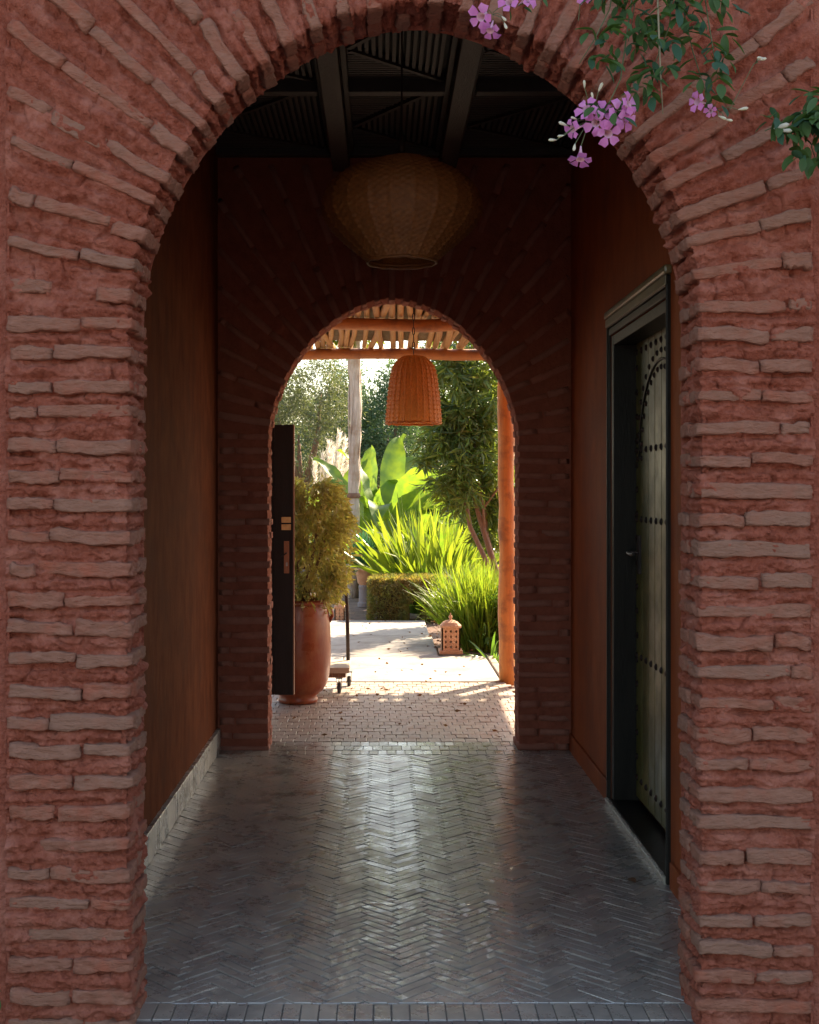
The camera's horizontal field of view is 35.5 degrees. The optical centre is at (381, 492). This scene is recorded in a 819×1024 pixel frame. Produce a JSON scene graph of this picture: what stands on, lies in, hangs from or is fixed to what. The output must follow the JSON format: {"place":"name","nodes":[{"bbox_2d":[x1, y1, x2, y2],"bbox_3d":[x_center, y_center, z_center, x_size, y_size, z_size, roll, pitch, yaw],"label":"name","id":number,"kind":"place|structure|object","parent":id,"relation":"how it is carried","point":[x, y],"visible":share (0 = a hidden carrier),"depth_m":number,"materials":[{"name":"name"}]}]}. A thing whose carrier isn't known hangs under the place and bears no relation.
{"place":"outdoors","nodes":[
{"label":"outdoors","id":0,"kind":"place"},
{"bbox_2d":[302,429,348,563],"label":"pampas grass","id":1,"kind":"object","parent":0,"point":[339,457],"depth_m":21.58,"materials":[{"name":"yellow plant"}]},
{"bbox_2d":[286,340,482,468],"label":"sky","id":2,"kind":"structure","parent":0,"point":[374,361],"materials":[{"name":"white"}]},
{"bbox_2d":[271,682,514,742],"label":"garden paving","id":3,"kind":"structure","parent":0,"point":[428,715],"depth_m":8.66,"materials":[{"name":"tile"}]},
{"bbox_2d":[271,425,294,694],"bbox_3d":[-1.050,0.480,8.750,0.903,2.160,0.122,0,0,1],"label":"gate leaf","id":4,"kind":"object","parent":3,"relation":"on","point":[283,555],"visible":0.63,"depth_m":8.74,"materials":[{"name":"brown wood"}]},
{"bbox_2d":[278,597,333,704],"bbox_3d":[-0.600,1.129,9.170,0.469,0.738,0.469,0,0,42],"label":"clay pot","id":5,"kind":"object","parent":3,"relation":"on","point":[312,649],"visible":0.63,"depth_m":8.99,"materials":[{"name":"ceramic"}]},
{"bbox_2d":[295,472,362,615],"bbox_3d":[-0.521,0.380,9.173,0.772,1.068,0.767,0,0,0],"label":"potted shrub","id":6,"kind":"object","parent":5,"relation":"in","point":[323,528],"visible":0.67,"depth_m":9.00,"materials":[{"name":"green plant"}]},
{"bbox_2d":[303,566,351,692],"bbox_3d":[-0.515,1.032,9.758,0.570,0.934,0.457,0,0,0],"label":"plant trolley","id":7,"kind":"object","parent":3,"relation":"on","point":[339,669],"visible":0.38,"depth_m":9.82,"materials":[{"name":"black metal"}]},
{"bbox_2d":[215,30,585,170],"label":"ceiling","id":8,"kind":"structure","parent":0,"point":[339,106],"depth_m":6.59,"materials":[{"name":"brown wood"}]},
{"bbox_2d":[320,31,483,269],"bbox_3d":[0.082,-1.473,5.200,0.669,1.094,0.662,0,0,0],"label":"pendant lamp","id":9,"kind":"object","parent":8,"relation":"hanging from","point":[401,209],"visible":1,"depth_m":4.98,"materials":[{"name":"wicker"}]},
{"bbox_2d":[310,541,513,685],"bbox_3d":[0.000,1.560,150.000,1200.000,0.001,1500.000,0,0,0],"label":"ground","id":10,"kind":"structure","parent":0,"point":[356,612],"depth_m":15.88,"materials":[{"name":"soil"}]},
{"bbox_2d":[0,0,220,1023],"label":"side wall","id":11,"kind":"structure","parent":10,"relation":"on","point":[183,737],"depth_m":5.97,"materials":[{"name":"paint"}]},
{"bbox_2d":[274,363,336,468],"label":"tree","id":12,"kind":"object","parent":10,"relation":"on","point":[301,409],"visible":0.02,"depth_m":40.62,"materials":[{"name":"green plant"}]},
{"bbox_2d":[274,347,373,497],"bbox_3d":[-1.641,-0.671,22.964,3.078,4.472,2.250,0,0,0],"label":"olive tree","id":13,"kind":"object","parent":10,"relation":"on","point":[315,434],"visible":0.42,"depth_m":22.88,"materials":[{"name":"green plant"}]},
{"bbox_2d":[295,359,373,492],"bbox_3d":[-1.216,-1.071,32.010,2.668,5.282,2.491,0,0,0],"label":"tree","id":14,"kind":"object","parent":10,"relation":"on","point":[344,398],"visible":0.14,"depth_m":31.80,"materials":[{"name":"green plant"}]},
{"bbox_2d":[296,458,378,557],"bbox_3d":[-0.713,0.438,20.577,1.866,2.245,1.677,0,0,-16],"label":"banana plant","id":15,"kind":"object","parent":10,"relation":"on","point":[345,476],"visible":0.04,"depth_m":21.29,"materials":[{"name":"green plant"}]},
{"bbox_2d":[334,600,344,619],"bbox_3d":[-0.500,1.388,15.150,0.149,0.323,0.149,0,0,0],"label":"clay lantern","id":16,"kind":"object","parent":10,"relation":"on","point":[339,616],"visible":0.77,"depth_m":15.09,"materials":[{"name":"orange ceramic"}]},
{"bbox_2d":[313,340,385,597],"bbox_3d":[-0.427,-1.142,18.963,2.402,5.412,2.264,0,0,-20],"label":"pale tree","id":17,"kind":"object","parent":10,"relation":"on","point":[354,418],"visible":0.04,"depth_m":18.93,"materials":[{"name":"grey plant"}]},
{"bbox_2d":[355,567,371,606],"bbox_3d":[-0.235,1.285,17.400,0.270,0.530,0.270,0,0,0],"label":"stone urn","id":18,"kind":"object","parent":10,"relation":"on","point":[362,575],"visible":0.62,"depth_m":17.32,"materials":[{"name":"stone"}]},
{"bbox_2d":[347,526,390,566],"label":"spiky plant","id":19,"kind":"object","parent":18,"relation":"in","point":[360,559],"visible":0.29,"depth_m":17.32,"materials":[{"name":"green plant"}]},
{"bbox_2d":[307,433,432,585],"bbox_3d":[-0.106,0.311,20.066,2.267,2.498,1.968,0,0,0],"label":"banana plant","id":20,"kind":"object","parent":10,"relation":"on","point":[369,466],"visible":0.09,"depth_m":20.30,"materials":[{"name":"green plant"}]},
{"bbox_2d":[325,346,436,488],"bbox_3d":[-0.033,-1.095,31.034,3.149,5.327,2.490,0,0,0],"label":"tree","id":21,"kind":"object","parent":10,"relation":"on","point":[379,440],"visible":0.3,"depth_m":30.65,"materials":[{"name":"green plant"}]},
{"bbox_2d":[315,437,457,532],"bbox_3d":[0.041,0.347,18.994,2.262,2.426,1.708,0,0,0],"label":"banana plant","id":22,"kind":"object","parent":10,"relation":"on","point":[392,467],"visible":0.53,"depth_m":19.40,"materials":[{"name":"green plant"}]},
{"bbox_2d":[217,158,570,750],"bbox_3d":[0.071,-0.280,7.583,2.085,3.680,0.254,0,0,0],"label":"brick archway","id":23,"kind":"object","parent":10,"relation":"on","point":[297,279],"visible":0.94,"depth_m":7.47,"materials":[{"name":"brick"}]},
{"bbox_2d":[302,304,514,685],"bbox_3d":[0.690,0.024,10.222,5.040,3.022,4.992,0,0,0],"label":"pergola","id":24,"kind":"object","parent":10,"relation":"on","point":[391,324],"visible":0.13,"depth_m":10.20,"materials":[{"name":"wood"}]},
{"bbox_2d":[385,308,442,425],"bbox_3d":[0.223,-0.947,9.000,0.413,0.941,0.410,0,0,0],"label":"pendant lamp","id":25,"kind":"object","parent":24,"relation":"hanging from","point":[413,396],"visible":1,"depth_m":8.86,"materials":[{"name":"wicker"}]},
{"bbox_2d":[365,572,454,622],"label":"box hedge","id":26,"kind":"object","parent":10,"relation":"on","point":[389,593],"visible":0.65,"depth_m":15.28,"materials":[{"name":"green plant"}]},
{"bbox_2d":[4,0,815,1023],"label":"brick archway","id":27,"kind":"object","parent":10,"relation":"on","point":[122,116],"visible":0.97,"depth_m":3.59,"materials":[{"name":"brick"}]},
{"bbox_2d":[468,0,766,167],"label":"flowering vine","id":28,"kind":"object","parent":27,"relation":"attached to","point":[617,116],"visible":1,"depth_m":3.31,"materials":[{"name":"green plant"}]},
{"bbox_2d":[354,507,466,545],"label":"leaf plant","id":29,"kind":"object","parent":10,"relation":"on","point":[367,511],"visible":0.1,"depth_m":19.58,"materials":[{"name":"green plant"}]},
{"bbox_2d":[334,493,498,577],"bbox_3d":[0.573,0.785,18.355,3.035,1.582,2.841,0,0,-24],"label":"strap leaf plant","id":30,"kind":"object","parent":10,"relation":"on","point":[387,525],"visible":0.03,"depth_m":18.16,"materials":[{"name":"green plant"}]},
{"bbox_2d":[382,391,450,470],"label":"tree","id":31,"kind":"object","parent":10,"relation":"on","point":[414,441],"visible":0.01,"depth_m":41.48,"materials":[{"name":"green plant"}]},
{"bbox_2d":[343,504,498,613],"bbox_3d":[0.633,0.830,16.960,2.678,1.489,2.784,0,0,0],"label":"strap leaf plant","id":32,"kind":"object","parent":10,"relation":"on","point":[391,558],"visible":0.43,"depth_m":16.43,"materials":[{"name":"green plant"}]},
{"bbox_2d":[401,464,465,534],"bbox_3d":[0.723,0.642,22.206,1.704,2.470,1.463,0,0,0],"label":"bush","id":33,"kind":"object","parent":10,"relation":"on","point":[428,510],"visible":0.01,"depth_m":21.88,"materials":[{"name":"green plant"}]},
{"bbox_2d":[398,553,498,652],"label":"ornamental grass","id":34,"kind":"object","parent":10,"relation":"on","point":[463,601],"depth_m":12.53,"materials":[{"name":"green plant"}]},
{"bbox_2d":[407,341,514,579],"bbox_3d":[1.109,-0.298,14.744,1.693,3.747,1.691,0,0,0],"label":"narrow leaf tree","id":35,"kind":"object","parent":10,"relation":"on","point":[462,433],"visible":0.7,"depth_m":14.35,"materials":[{"name":"green plant"}]},
{"bbox_2d":[428,509,498,577],"bbox_3d":[1.352,0.977,19.190,1.452,2.024,1.464,0,0,0],"label":"bush","id":36,"kind":"object","parent":10,"relation":"on","point":[458,527],"visible":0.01,"depth_m":18.98,"materials":[{"name":"green plant"}]},
{"bbox_2d":[460,633,498,663],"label":"grass","id":37,"kind":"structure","parent":10,"relation":"on","point":[493,647],"depth_m":11.70,"materials":[{"name":"green plant"}]},
{"bbox_2d":[475,580,498,652],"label":"leafy shrub","id":38,"kind":"object","parent":10,"relation":"on","point":[486,637],"visible":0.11,"depth_m":12.36,"materials":[{"name":"green plant"}]},
{"bbox_2d":[487,655,498,677],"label":"brick kerb","id":39,"kind":"structure","parent":10,"relation":"on","point":[492,661],"depth_m":11.20,"materials":[{"name":"beige brick"}]},
{"bbox_2d":[569,0,818,1023],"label":"side wall","id":40,"kind":"structure","parent":10,"relation":"on","point":[619,252],"depth_m":6.44,"materials":[{"name":"paint"}]},
{"bbox_2d":[604,264,671,884],"bbox_3d":[1.164,0.319,5.540,0.186,2.382,1.330,0,0,0],"label":"studded door","id":41,"kind":"structure","parent":40,"relation":"attached to","point":[638,560],"depth_m":5.92,"materials":[{"name":"black paint"}]},
{"bbox_2d":[327,620,500,682],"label":"garden path","id":42,"kind":"structure","parent":0,"point":[367,650],"depth_m":11.62,"materials":[{"name":"concrete"}]},
{"bbox_2d":[292,620,501,737],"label":"leaf litter","id":43,"kind":"object","parent":42,"relation":"on","point":[456,710],"visible":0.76,"depth_m":9.74,"materials":[{"name":"brown plant"}]},
{"bbox_2d":[438,613,462,653],"bbox_3d":[0.640,1.307,11.950,0.217,0.377,0.217,0,0,0],"label":"clay lantern","id":44,"kind":"object","parent":42,"relation":"on","point":[450,642],"visible":1,"depth_m":11.86,"materials":[{"name":"orange ceramic"}]},
{"bbox_2d":[137,742,692,1023],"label":"corridor floor","id":45,"kind":"structure","parent":0,"point":[389,881],"depth_m":4.76,"materials":[{"name":"tile"}]},
{"bbox_2d":[135,1020,694,1023],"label":"courtyard ground","id":46,"kind":"structure","parent":0,"point":[424,1022],"depth_m":3.62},
{"bbox_2d":[755,87,818,178],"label":"climbing vine","id":47,"kind":"object","parent":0,"point":[806,122],"visible":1,"depth_m":3.28,"materials":[{"name":"green plant"}]}
]}

